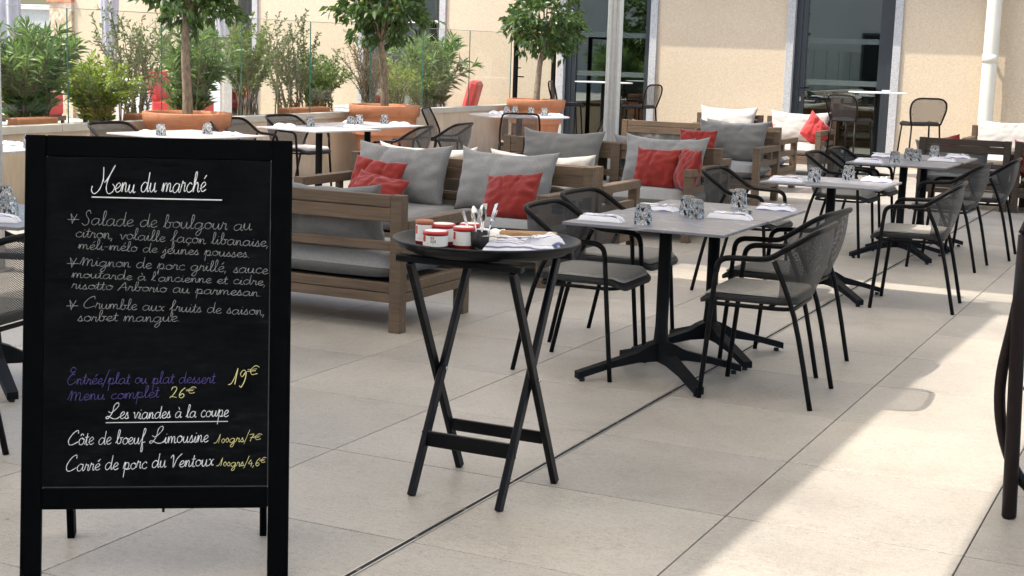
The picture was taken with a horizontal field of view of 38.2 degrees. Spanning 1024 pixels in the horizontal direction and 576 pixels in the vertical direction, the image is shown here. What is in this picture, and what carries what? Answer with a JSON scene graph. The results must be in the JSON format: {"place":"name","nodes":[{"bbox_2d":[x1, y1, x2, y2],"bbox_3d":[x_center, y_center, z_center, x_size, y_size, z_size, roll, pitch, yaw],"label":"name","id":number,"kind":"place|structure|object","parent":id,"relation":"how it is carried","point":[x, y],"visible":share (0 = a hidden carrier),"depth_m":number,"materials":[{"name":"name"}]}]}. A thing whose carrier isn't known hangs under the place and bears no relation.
{"place":"outdoors","nodes":[
{"label":"outdoors","id":0,"kind":"place"},
{"bbox_2d":[0,0,22,124],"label":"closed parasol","id":1,"kind":"object","parent":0,"point":[9,13],"visible":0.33,"depth_m":24.88,"materials":[{"name":"fabric"}]},
{"bbox_2d":[203,70,231,112],"bbox_3d":[-5.132,-3.269,25.813,0.370,1.050,0.370,6,10,25],"label":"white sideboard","id":2,"kind":"object","parent":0,"point":[228,99],"visible":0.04,"depth_m":25.66,"materials":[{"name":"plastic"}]},
{"bbox_2d":[3,114,869,166],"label":"ground","id":3,"kind":"structure","parent":0,"point":[71,120],"depth_m":28.14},
{"bbox_2d":[99,0,118,120],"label":"closed parasol","id":4,"kind":"object","parent":3,"relation":"on","point":[115,6],"visible":0.35,"depth_m":25.02,"materials":[{"name":"fabric"}]},
{"bbox_2d":[145,70,213,110],"bbox_3d":[-5.428,-3.023,24.181,1.003,1.064,0.700,3,9,8],"label":"lounge chair","id":5,"kind":"object","parent":3,"relation":"on","point":[156,101],"visible":0.1,"depth_m":23.92,"materials":[{"name":"red fabric"}]},
{"bbox_2d":[2,104,508,204],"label":"planter wall","id":6,"kind":"structure","parent":3,"relation":"on","point":[484,137],"depth_m":17.83,"materials":[{"name":"concrete"}]},
{"bbox_2d":[8,116,57,125],"bbox_3d":[-4.484,-1.528,13.857,0.160,0.140,0.500,6,10,25],"label":"window box","id":7,"kind":"object","parent":6,"relation":"on","point":[31,120],"visible":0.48,"depth_m":13.75,"materials":[{"name":"ceramic"}]},
{"bbox_2d":[0,12,93,125],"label":"oleander bush","id":8,"kind":"object","parent":6,"relation":"on","point":[34,71],"visible":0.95,"depth_m":14.09,"materials":[{"name":"green plant"}]},
{"bbox_2d":[55,48,147,121],"bbox_3d":[-4.166,-2.011,14.880,0.994,0.800,0.920,4,9,13],"label":"nandina bush","id":9,"kind":"object","parent":6,"relation":"on","point":[93,96],"visible":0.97,"depth_m":14.84,"materials":[{"name":"green plant"}]},
{"bbox_2d":[83,0,176,120],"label":"olive bush","id":10,"kind":"object","parent":6,"relation":"on","point":[138,60],"visible":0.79,"depth_m":15.52,"materials":[{"name":"green plant"}]},
{"bbox_2d":[147,23,246,110],"bbox_3d":[-3.572,-2.445,16.580,1.240,1.150,1.154,6,10,25],"label":"oleander bush","id":11,"kind":"object","parent":6,"relation":"on","point":[202,81],"visible":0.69,"depth_m":16.48,"materials":[{"name":"green plant"}]},
{"bbox_2d":[214,11,275,115],"bbox_3d":[-3.125,-2.615,17.335,0.740,1.273,0.859,-3,10,-25],"label":"pittosporum bush","id":12,"kind":"object","parent":6,"relation":"on","point":[251,84],"visible":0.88,"depth_m":17.29,"materials":[{"name":"green plant"}]},
{"bbox_2d":[0,4,511,122],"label":"glass balustrade","id":13,"kind":"object","parent":6,"relation":"on","point":[241,56],"visible":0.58,"depth_m":16.37,"materials":[{"name":"white"}]},
{"bbox_2d":[248,8,320,113],"bbox_3d":[-2.764,-2.748,18.053,0.752,1.331,0.968,-4,11,-30],"label":"olive bush","id":14,"kind":"object","parent":6,"relation":"on","point":[279,57],"visible":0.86,"depth_m":18.00,"materials":[{"name":"green plant"}]},
{"bbox_2d":[274,44,353,111],"bbox_3d":[-2.493,-2.633,18.709,1.021,0.916,1.115,6,10,25],"label":"pittosporum bush","id":15,"kind":"object","parent":6,"relation":"on","point":[320,93],"visible":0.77,"depth_m":18.63,"materials":[{"name":"green plant"}]},
{"bbox_2d":[331,29,399,102],"bbox_3d":[-1.925,-2.946,19.722,0.834,1.244,0.966,6,10,25],"label":"rusty bush","id":16,"kind":"object","parent":6,"relation":"on","point":[364,79],"visible":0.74,"depth_m":19.68,"materials":[{"name":"green plant"}]},
{"bbox_2d":[373,56,420,103],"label":"pittosporum bush","id":17,"kind":"object","parent":6,"relation":"on","point":[394,96],"visible":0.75,"depth_m":20.17,"materials":[{"name":"green plant"}]},
{"bbox_2d":[398,63,452,107],"bbox_3d":[-1.276,-2.846,20.936,0.839,0.705,0.806,-3,10,-26],"label":"nandina bush","id":18,"kind":"object","parent":6,"relation":"on","point":[414,94],"visible":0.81,"depth_m":20.91,"materials":[{"name":"green plant"}]},
{"bbox_2d":[386,28,484,106],"bbox_3d":[-1.231,-3.167,21.343,1.378,1.210,1.367,-7,12,-43],"label":"oleander bush","id":19,"kind":"object","parent":6,"relation":"on","point":[442,60],"visible":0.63,"depth_m":21.22,"materials":[{"name":"green plant"}]},
{"bbox_2d":[462,80,482,105],"bbox_3d":[-1.010,-2.858,24.051,1.003,1.064,0.700,3,9,5],"label":"lounge chair","id":20,"kind":"object","parent":3,"relation":"on","point":[475,88],"visible":0.13,"depth_m":23.67,"materials":[{"name":"red fabric"}]},
{"bbox_2d":[2,0,1023,169],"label":"terrace building","id":21,"kind":"structure","parent":3,"relation":"on","point":[786,56],"depth_m":23.06,"materials":[{"name":"yellow paint"}]},
{"bbox_2d":[189,0,251,115],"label":"glazed door","id":22,"kind":"structure","parent":21,"relation":"in","point":[246,5],"depth_m":27.20,"materials":[{"name":"metal"}]},
{"bbox_2d":[365,0,439,105],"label":"glazed door","id":23,"kind":"structure","parent":21,"relation":"in","point":[433,5],"depth_m":25.52,"materials":[{"name":"metal"}]},
{"bbox_2d":[563,0,650,134],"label":"glazed door","id":24,"kind":"structure","parent":21,"relation":"in","point":[589,64],"depth_m":24.06,"materials":[{"name":"metal"}]},
{"bbox_2d":[791,0,895,166],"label":"glazed door","id":25,"kind":"structure","parent":21,"relation":"in","point":[842,46],"depth_m":22.40,"materials":[{"name":"glass"}]},
{"bbox_2d":[977,0,1002,124],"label":"drainpipe","id":26,"kind":"object","parent":21,"relation":"attached to","point":[990,56],"visible":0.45,"depth_m":21.11,"materials":[{"name":"metal"}]},
{"bbox_2d":[0,163,1023,575],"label":"terrace floor","id":27,"kind":"structure","parent":0,"point":[884,457],"depth_m":5.99,"materials":[{"name":"tile"}]},
{"bbox_2d":[0,48,13,271],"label":"awning post","id":28,"kind":"object","parent":27,"relation":"on","point":[2,233],"visible":0.38,"depth_m":9.78,"materials":[{"name":"metal"}]},
{"bbox_2d":[0,233,23,454],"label":"armchair","id":29,"kind":"object","parent":27,"relation":"on","point":[11,308],"visible":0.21,"depth_m":5.60,"materials":[{"name":"grey metal"}]},
{"bbox_2d":[0,204,24,401],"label":"bistro table","id":30,"kind":"object","parent":27,"relation":"on","point":[9,354],"visible":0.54,"depth_m":6.50,"materials":[{"name":"metal"}]},
{"bbox_2d":[87,121,138,136],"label":"armchair","id":31,"kind":"object","parent":27,"relation":"on","point":[104,123],"visible":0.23,"depth_m":13.21,"materials":[{"name":"brown metal"}]},
{"bbox_2d":[20,135,292,575],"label":"menu board","id":32,"kind":"object","parent":27,"relation":"on","point":[156,312],"visible":1,"depth_m":4.36,"materials":[{"name":"black paint"}]},
{"bbox_2d":[106,130,267,138],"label":"bistro table","id":33,"kind":"object","parent":27,"relation":"on","point":[196,134],"visible":0.2,"depth_m":12.45,"materials":[{"name":"metal"}]},
{"bbox_2d":[142,110,232,131],"bbox_3d":[-3.227,-1.319,14.711,0.880,0.855,0.880,6,10,25],"label":"terracotta pot","id":34,"kind":"object","parent":27,"relation":"on","point":[179,120],"visible":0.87,"depth_m":14.31,"materials":[{"name":"ceramic"}]},
{"bbox_2d":[127,0,250,113],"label":"citrus tree","id":35,"kind":"object","parent":34,"relation":"on","point":[186,11],"visible":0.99,"depth_m":14.48,"materials":[{"name":"green plant"}]},
{"bbox_2d":[210,117,278,140],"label":"armchair","id":36,"kind":"object","parent":27,"relation":"on","point":[244,129],"visible":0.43,"depth_m":14.72,"materials":[{"name":"brown metal"}]},
{"bbox_2d":[265,114,331,185],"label":"armchair","id":37,"kind":"object","parent":27,"relation":"on","point":[302,148],"visible":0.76,"depth_m":15.50,"materials":[{"name":"brown metal"}]},
{"bbox_2d":[256,125,381,185],"bbox_3d":[-1.853,-1.146,14.178,0.840,0.772,0.840,9,12,39],"label":"bistro table","id":38,"kind":"object","parent":27,"relation":"on","point":[319,130],"visible":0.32,"depth_m":14.11,"materials":[{"name":"metal"}]},
{"bbox_2d":[315,121,422,142],"bbox_3d":[-1.476,-1.276,15.064,0.840,0.772,0.900,8,11,33],"label":"bistro table","id":39,"kind":"object","parent":27,"relation":"on","point":[371,125],"visible":0.17,"depth_m":14.95,"materials":[{"name":"metal"}]},
{"bbox_2d":[270,187,471,333],"bbox_3d":[-1.329,-0.274,8.896,2.008,0.765,0.834,6,10,25],"label":"lounge sofa","id":40,"kind":"object","parent":27,"relation":"on","point":[373,270],"visible":0.38,"depth_m":8.28,"materials":[{"name":"brown wood"}]},
{"bbox_2d":[292,182,384,248],"bbox_3d":[-1.074,-0.405,8.510,0.816,0.474,0.257,6,26,25],"label":"back cushion","id":41,"kind":"object","parent":40,"relation":"on","point":[343,227],"visible":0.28,"depth_m":8.37,"materials":[{"name":"grey fabric"}]},
{"bbox_2d":[349,103,420,150],"bbox_3d":[-1.567,-1.813,18.116,0.880,0.855,0.880,6,10,25],"label":"terracotta pot","id":42,"kind":"object","parent":27,"relation":"on","point":[373,112],"visible":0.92,"depth_m":17.75,"materials":[{"name":"ceramic"}]},
{"bbox_2d":[318,0,445,105],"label":"citrus tree","id":43,"kind":"object","parent":42,"relation":"on","point":[388,22],"visible":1,"depth_m":17.75,"materials":[{"name":"green plant"}]},
{"bbox_2d":[372,125,433,148],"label":"armchair","id":44,"kind":"object","parent":27,"relation":"on","point":[417,142],"visible":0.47,"depth_m":14.04,"materials":[{"name":"brown metal"}]},
{"bbox_2d":[412,122,473,149],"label":"armchair","id":45,"kind":"object","parent":27,"relation":"on","point":[461,142],"visible":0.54,"depth_m":14.88,"materials":[{"name":"brown metal"}]},
{"bbox_2d":[294,151,596,288],"bbox_3d":[-0.491,-0.523,10.613,2.008,0.765,0.834,6,10,25],"label":"lounge sofa","id":46,"kind":"object","parent":27,"relation":"on","point":[574,179],"visible":0.12,"depth_m":10.54,"materials":[{"name":"brown wood"}]},
{"bbox_2d":[348,154,407,187],"bbox_3d":[-1.002,-0.770,10.807,0.428,0.379,0.188,12,-12,23],"label":"throw pillow","id":47,"kind":"object","parent":46,"relation":"on","point":[396,170],"visible":0.36,"depth_m":10.77,"materials":[{"name":"red fabric"}]},
{"bbox_2d":[351,169,409,206],"bbox_3d":[-0.976,-0.680,10.559,0.428,0.333,0.187,15,-24,26],"label":"throw pillow","id":48,"kind":"object","parent":46,"relation":"on","point":[390,186],"visible":0.5,"depth_m":10.52,"materials":[{"name":"red fabric"}]},
{"bbox_2d":[360,139,453,205],"bbox_3d":[-0.824,-0.855,11.009,0.806,0.474,0.257,6,-6,25],"label":"back cushion","id":49,"kind":"object","parent":46,"relation":"on","point":[424,174],"visible":0.64,"depth_m":10.85,"materials":[{"name":"grey fabric"}]},
{"bbox_2d":[454,145,560,212],"bbox_3d":[-0.049,-0.773,10.637,0.806,0.480,0.254,7,-6,28],"label":"back cushion","id":50,"kind":"object","parent":46,"relation":"on","point":[478,167],"visible":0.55,"depth_m":10.60,"materials":[{"name":"grey fabric"}]},
{"bbox_2d":[483,171,543,219],"bbox_3d":[-0.007,-0.630,10.245,0.428,0.382,0.186,-1,-27,26],"label":"throw pillow","id":51,"kind":"object","parent":46,"relation":"on","point":[511,195],"visible":0.84,"depth_m":10.17,"materials":[{"name":"red fabric"}]},
{"bbox_2d":[395,252,573,511],"bbox_3d":[-0.104,0.303,5.284,0.485,0.866,0.450,6,10,25],"label":"tray stand","id":52,"kind":"object","parent":27,"relation":"on","point":[457,445],"visible":0.81,"depth_m":5.24,"materials":[{"name":"wood"}]},
{"bbox_2d":[392,227,580,261],"bbox_3d":[-0.089,-0.153,5.244,0.668,0.048,0.668,6,10,25],"label":"round tray","id":53,"kind":"object","parent":52,"relation":"on","point":[406,240],"visible":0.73,"depth_m":4.99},
{"bbox_2d":[423,229,448,247],"bbox_3d":[-0.266,-0.166,5.144,0.089,0.069,0.089,6,10,25],"label":"food jar","id":54,"kind":"object","parent":53,"relation":"on","point":[435,237],"visible":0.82,"depth_m":5.11,"materials":[{"name":"glass"}]},
{"bbox_2d":[453,225,474,249],"bbox_3d":[-0.168,-0.175,5.184,0.079,0.081,0.079,6,10,25],"label":"food jar","id":55,"kind":"object","parent":53,"relation":"on","point":[461,236],"visible":0.92,"depth_m":5.15,"materials":[{"name":"glass"}]},
{"bbox_2d":[462,203,497,249],"bbox_3d":[-0.102,-0.214,5.157,0.131,0.171,0.082,11,13,43],"label":"cutlery holder","id":56,"kind":"object","parent":53,"relation":"on","point":[478,240],"visible":0.88,"depth_m":5.14,"materials":[{"name":"metal"}]},
{"bbox_3d":[0.024,-0.132,5.158,0.310,0.017,0.310,6,10,25],"label":"black plate","id":57,"kind":"object","parent":53,"relation":"on","visible":0},
{"bbox_2d":[482,237,559,250],"bbox_3d":[0.033,-0.155,5.151,0.263,0.040,0.193,3,9,5],"label":"napkin","id":58,"kind":"object","parent":57,"relation":"on","point":[509,244],"visible":0.63,"depth_m":5.08,"materials":[{"name":"fabric"}]},
{"bbox_2d":[498,112,540,150],"bbox_3d":[0.080,-1.685,17.698,0.495,0.844,0.532,1,9,-2],"label":"side chair","id":59,"kind":"object","parent":27,"relation":"on","point":[515,115],"visible":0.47,"depth_m":17.46,"materials":[{"name":"brown metal"}]},
{"bbox_2d":[511,33,555,133],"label":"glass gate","id":60,"kind":"structure","parent":27,"relation":"on","point":[516,76],"depth_m":22.46,"materials":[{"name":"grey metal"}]},
{"bbox_2d":[507,98,565,135],"bbox_3d":[0.345,-2.383,22.037,0.880,0.855,0.880,6,10,25],"label":"terracotta pot","id":61,"kind":"object","parent":27,"relation":"on","point":[556,106],"visible":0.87,"depth_m":21.68,"materials":[{"name":"ceramic"}]},
{"bbox_2d":[496,0,591,99],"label":"citrus tree","id":62,"kind":"object","parent":61,"relation":"on","point":[521,29],"visible":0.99,"depth_m":21.79,"materials":[{"name":"green plant"}]},
{"bbox_2d":[442,157,640,245],"bbox_3d":[-0.103,-0.639,11.409,2.008,0.765,0.834,6,10,25],"label":"lounge sofa","id":63,"kind":"object","parent":27,"relation":"on","point":[632,186],"visible":0.07,"depth_m":11.04,"materials":[{"name":"brown wood"}]},
{"bbox_2d":[380,141,477,190],"bbox_3d":[-0.622,-0.886,11.384,0.857,0.474,0.241,6,26,25],"label":"back cushion","id":64,"kind":"object","parent":63,"relation":"on","point":[451,184],"visible":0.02,"depth_m":11.22,"materials":[{"name":"beige fabric"}]},
{"bbox_2d":[491,148,595,200],"bbox_3d":[0.245,-0.793,10.981,0.857,0.468,0.246,6,26,25],"label":"back cushion","id":65,"kind":"object","parent":63,"relation":"on","point":[587,161],"visible":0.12,"depth_m":10.79,"materials":[{"name":"beige fabric"}]},
{"bbox_2d":[510,198,650,381],"bbox_3d":[0.367,-0.010,7.416,0.569,0.829,0.557,6,10,23],"label":"armchair","id":66,"kind":"object","parent":27,"relation":"on","point":[614,276],"visible":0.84,"depth_m":7.34,"materials":[{"name":"grey metal"}]},
{"bbox_2d":[547,187,677,345],"bbox_3d":[0.576,-0.116,8.117,0.569,0.829,0.557,7,10,27],"label":"armchair","id":67,"kind":"object","parent":27,"relation":"on","point":[617,253],"visible":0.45,"depth_m":8.11,"materials":[{"name":"grey metal"}]},
{"bbox_2d":[603,0,623,168],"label":"awning post","id":68,"kind":"object","parent":27,"relation":"on","point":[613,66],"depth_m":15.72,"materials":[{"name":"metal"}]},
{"bbox_2d":[512,136,722,243],"bbox_3d":[0.782,-0.903,13.224,2.008,0.765,0.834,6,10,25],"label":"lounge sofa","id":69,"kind":"object","parent":27,"relation":"on","point":[615,154],"visible":0.2,"depth_m":13.00,"materials":[{"name":"brown wood"}]},
{"bbox_2d":[523,126,605,165],"bbox_3d":[0.450,-1.238,13.625,0.816,0.480,0.254,6,-6,23],"label":"back cushion","id":70,"kind":"object","parent":69,"relation":"on","point":[565,145],"visible":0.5,"depth_m":13.53,"materials":[{"name":"grey fabric"}]},
{"bbox_2d":[633,146,682,188],"bbox_3d":[1.259,-1.048,12.920,0.428,0.384,0.187,7,-10,29],"label":"throw pillow","id":71,"kind":"object","parent":69,"relation":"on","point":[654,167],"visible":0.92,"depth_m":12.85,"materials":[{"name":"red fabric"}]},
{"bbox_2d":[621,132,709,184],"bbox_3d":[1.358,-1.139,13.208,0.806,0.479,0.252,7,-6,27],"label":"back cushion","id":72,"kind":"object","parent":69,"relation":"on","point":[634,142],"visible":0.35,"depth_m":13.20,"materials":[{"name":"grey fabric"}]},
{"bbox_2d":[673,147,702,189],"bbox_3d":[1.509,-1.016,12.701,0.188,0.379,0.428,14,6,-14],"label":"throw pillow","id":73,"kind":"object","parent":69,"relation":"on","point":[689,159],"visible":0.81,"depth_m":12.59,"materials":[{"name":"red fabric"}]},
{"bbox_2d":[503,135,731,203],"bbox_3d":[0.990,-1.038,14.106,2.008,0.765,0.834,6,10,25],"label":"lounge sofa","id":74,"kind":"object","parent":27,"relation":"on","point":[510,143],"visible":0.02,"depth_m":13.99,"materials":[{"name":"brown wood"}]},
{"bbox_2d":[618,84,662,134],"bbox_3d":[1.948,-2.562,22.630,0.526,1.124,0.516,8,11,35],"label":"bar stool","id":75,"kind":"object","parent":27,"relation":"on","point":[643,105],"visible":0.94,"depth_m":22.48,"materials":[{"name":"brown metal"}]},
{"bbox_2d":[562,209,766,396],"bbox_3d":[0.737,0.059,7.228,0.800,0.772,0.700,6,10,25],"label":"bistro table","id":76,"kind":"object","parent":27,"relation":"on","point":[661,349],"visible":0.96,"depth_m":7.17,"materials":[{"name":"stone"}]},
{"bbox_2d":[621,119,797,187],"bbox_3d":[2.425,-1.660,18.253,2.008,0.765,0.834,6,10,25],"label":"lounge sofa","id":77,"kind":"object","parent":27,"relation":"on","point":[641,126],"visible":0.19,"depth_m":18.05,"materials":[{"name":"brown wood"}]},
{"bbox_2d":[624,199,805,369],"bbox_3d":[1.062,-0.031,7.850,0.780,0.772,0.700,6,10,25],"label":"bistro table","id":78,"kind":"object","parent":27,"relation":"on","point":[695,331],"visible":0.62,"depth_m":7.82,"materials":[{"name":"stone"}]},
{"bbox_2d":[695,112,763,122],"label":"lounge armchair","id":79,"kind":"object","parent":27,"relation":"on","point":[759,119],"visible":0.06,"depth_m":21.00,"materials":[{"name":"brown wood"}]},
{"bbox_2d":[701,104,758,123],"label":"back cushion","id":80,"kind":"object","parent":79,"relation":"on","point":[748,115],"visible":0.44,"depth_m":20.97,"materials":[{"name":"beige fabric"}]},
{"bbox_2d":[696,127,781,205],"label":"lounge armchair","id":81,"kind":"object","parent":27,"relation":"on","point":[755,171],"visible":0.34,"depth_m":16.05,"materials":[{"name":"brown wood"}]},
{"bbox_2d":[680,128,717,155],"bbox_3d":[2.050,-1.576,16.367,0.428,0.382,0.186,5,-8,17],"label":"throw pillow","id":82,"kind":"object","parent":81,"relation":"on","point":[691,134],"visible":0.36,"depth_m":16.32,"materials":[{"name":"red fabric"}]},
{"bbox_2d":[700,118,769,161],"bbox_3d":[2.460,-1.641,16.518,0.816,0.479,0.252,6,-2,25],"label":"back cushion","id":83,"kind":"object","parent":81,"relation":"on","point":[737,142],"visible":0.71,"depth_m":16.38,"materials":[{"name":"grey fabric"}]},
{"bbox_2d":[690,165,792,289],"bbox_3d":[1.586,-0.399,10.075,0.569,0.829,0.557,6,10,25],"label":"armchair","id":84,"kind":"object","parent":27,"relation":"on","point":[712,192],"visible":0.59,"depth_m":10.02,"materials":[{"name":"grey metal"}]},
{"bbox_2d":[696,221,838,410],"bbox_3d":[1.208,0.090,6.963,0.569,0.829,0.557,6,10,22],"label":"armchair","id":85,"kind":"object","parent":27,"relation":"on","point":[772,293],"visible":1,"depth_m":6.77,"materials":[{"name":"grey metal"}]},
{"bbox_2d":[717,207,852,377],"bbox_3d":[1.422,-0.017,7.675,0.569,0.829,0.557,7,10,29],"label":"armchair","id":86,"kind":"object","parent":27,"relation":"on","point":[762,270],"visible":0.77,"depth_m":7.53,"materials":[{"name":"grey metal"}]},
{"bbox_2d":[767,116,835,173],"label":"lounge armchair","id":87,"kind":"object","parent":27,"relation":"on","point":[803,148],"visible":0.27,"depth_m":20.05,"materials":[{"name":"brown wood"}]},
{"bbox_2d":[771,109,828,141],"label":"back cushion","id":88,"kind":"object","parent":87,"relation":"on","point":[791,124],"visible":0.52,"depth_m":20.58,"materials":[{"name":"beige fabric"}]},
{"bbox_2d":[799,110,832,147],"bbox_3d":[4.173,-2.151,20.288,0.428,0.410,0.188,40,-20,-17],"label":"throw pillow","id":89,"kind":"object","parent":87,"relation":"on","point":[814,123],"visible":0.74,"depth_m":20.21,"materials":[{"name":"red fabric"}]},
{"bbox_2d":[760,175,901,306],"bbox_3d":[2.115,-0.326,9.895,0.780,0.772,0.720,6,10,25],"label":"bistro table","id":90,"kind":"object","parent":27,"relation":"on","point":[831,184],"visible":0.5,"depth_m":9.75,"materials":[{"name":"stone"}]},
{"bbox_2d":[795,150,878,257],"bbox_3d":[2.705,-0.707,12.210,0.569,0.829,0.557,6,10,25],"label":"armchair","id":91,"kind":"object","parent":27,"relation":"on","point":[861,196],"visible":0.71,"depth_m":12.06,"materials":[{"name":"grey metal"}]},
{"bbox_2d":[822,94,872,172],"bbox_3d":[4.599,-2.078,20.162,0.526,1.124,0.516,-6,12,-42],"label":"bar stool","id":92,"kind":"object","parent":27,"relation":"on","point":[849,118],"visible":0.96,"depth_m":20.00,"materials":[{"name":"brown metal"}]},
{"bbox_2d":[822,146,897,236],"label":"armchair","id":93,"kind":"object","parent":27,"relation":"on","point":[888,192],"visible":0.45,"depth_m":12.75,"materials":[{"name":"grey metal"}]},
{"bbox_2d":[849,91,907,175],"bbox_3d":[5.072,-2.157,20.663,0.800,1.150,0.800,6,10,25],"label":"round table","id":94,"kind":"object","parent":27,"relation":"on","point":[875,120],"visible":0.8,"depth_m":20.60,"materials":[{"name":"white plastic"}]},
{"bbox_2d":[845,157,960,264],"bbox_3d":[3.154,-0.632,12.003,0.780,0.772,0.740,6,10,25],"label":"bistro table","id":95,"kind":"object","parent":27,"relation":"on","point":[904,165],"visible":0.7,"depth_m":11.93,"materials":[{"name":"metal"}]},
{"bbox_2d":[868,181,967,314],"bbox_3d":[2.646,-0.294,9.639,0.569,0.829,0.557,5,10,21],"label":"armchair","id":96,"kind":"object","parent":27,"relation":"on","point":[940,233],"visible":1,"depth_m":9.44,"materials":[{"name":"grey metal"}]},
{"bbox_2d":[893,98,947,179],"bbox_3d":[5.435,-1.978,19.714,0.516,1.124,0.526,1,9,-6],"label":"bar stool","id":97,"kind":"object","parent":27,"relation":"on","point":[911,123],"visible":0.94,"depth_m":19.47,"materials":[{"name":"brown metal"}]},
{"bbox_2d":[871,154,977,253],"bbox_3d":[3.519,-0.734,12.707,0.760,0.772,0.740,6,10,25],"label":"bistro table","id":98,"kind":"object","parent":27,"relation":"on","point":[920,214],"visible":0.33,"depth_m":12.66,"materials":[{"name":"metal"}]},
{"bbox_2d":[905,162,992,272],"bbox_3d":[3.424,-0.581,11.576,0.569,0.829,0.557,7,10,27],"label":"armchair","id":99,"kind":"object","parent":27,"relation":"on","point":[972,202],"visible":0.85,"depth_m":11.37,"materials":[{"name":"grey metal"}]},
{"bbox_2d":[915,137,1013,211],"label":"lounge armchair","id":100,"kind":"object","parent":27,"relation":"on","point":[954,145],"visible":0.3,"depth_m":16.16,"materials":[{"name":"brown wood"}]},
{"bbox_2d":[915,139,987,179],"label":"back cushion","id":101,"kind":"object","parent":100,"relation":"on","point":[982,159],"visible":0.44,"depth_m":16.22,"materials":[{"name":"grey fabric"}]},
{"bbox_2d":[944,157,1022,260],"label":"armchair","id":102,"kind":"object","parent":27,"relation":"on","point":[1000,198],"visible":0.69,"depth_m":12.04,"materials":[{"name":"grey metal"}]},
{"bbox_2d":[962,125,1020,175],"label":"lounge armchair","id":103,"kind":"object","parent":27,"relation":"on","point":[996,159],"visible":0.11,"depth_m":19.27,"materials":[{"name":"brown wood"}]},
{"bbox_2d":[977,118,1023,151],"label":"back cushion","id":104,"kind":"object","parent":103,"relation":"on","point":[994,131],"visible":0.62,"depth_m":19.68,"materials":[{"name":"beige fabric"}]},
{"bbox_2d":[994,221,1023,519],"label":"tubular chair","id":105,"kind":"object","parent":27,"relation":"on","point":[1008,423],"visible":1,"depth_m":5.14,"materials":[{"name":"brown metal"}]},
{"bbox_2d":[1010,142,1023,212],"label":"lounge armchair","id":106,"kind":"object","parent":27,"relation":"on","point":[1017,191],"visible":0.86,"depth_m":15.95,"materials":[{"name":"brown wood"}]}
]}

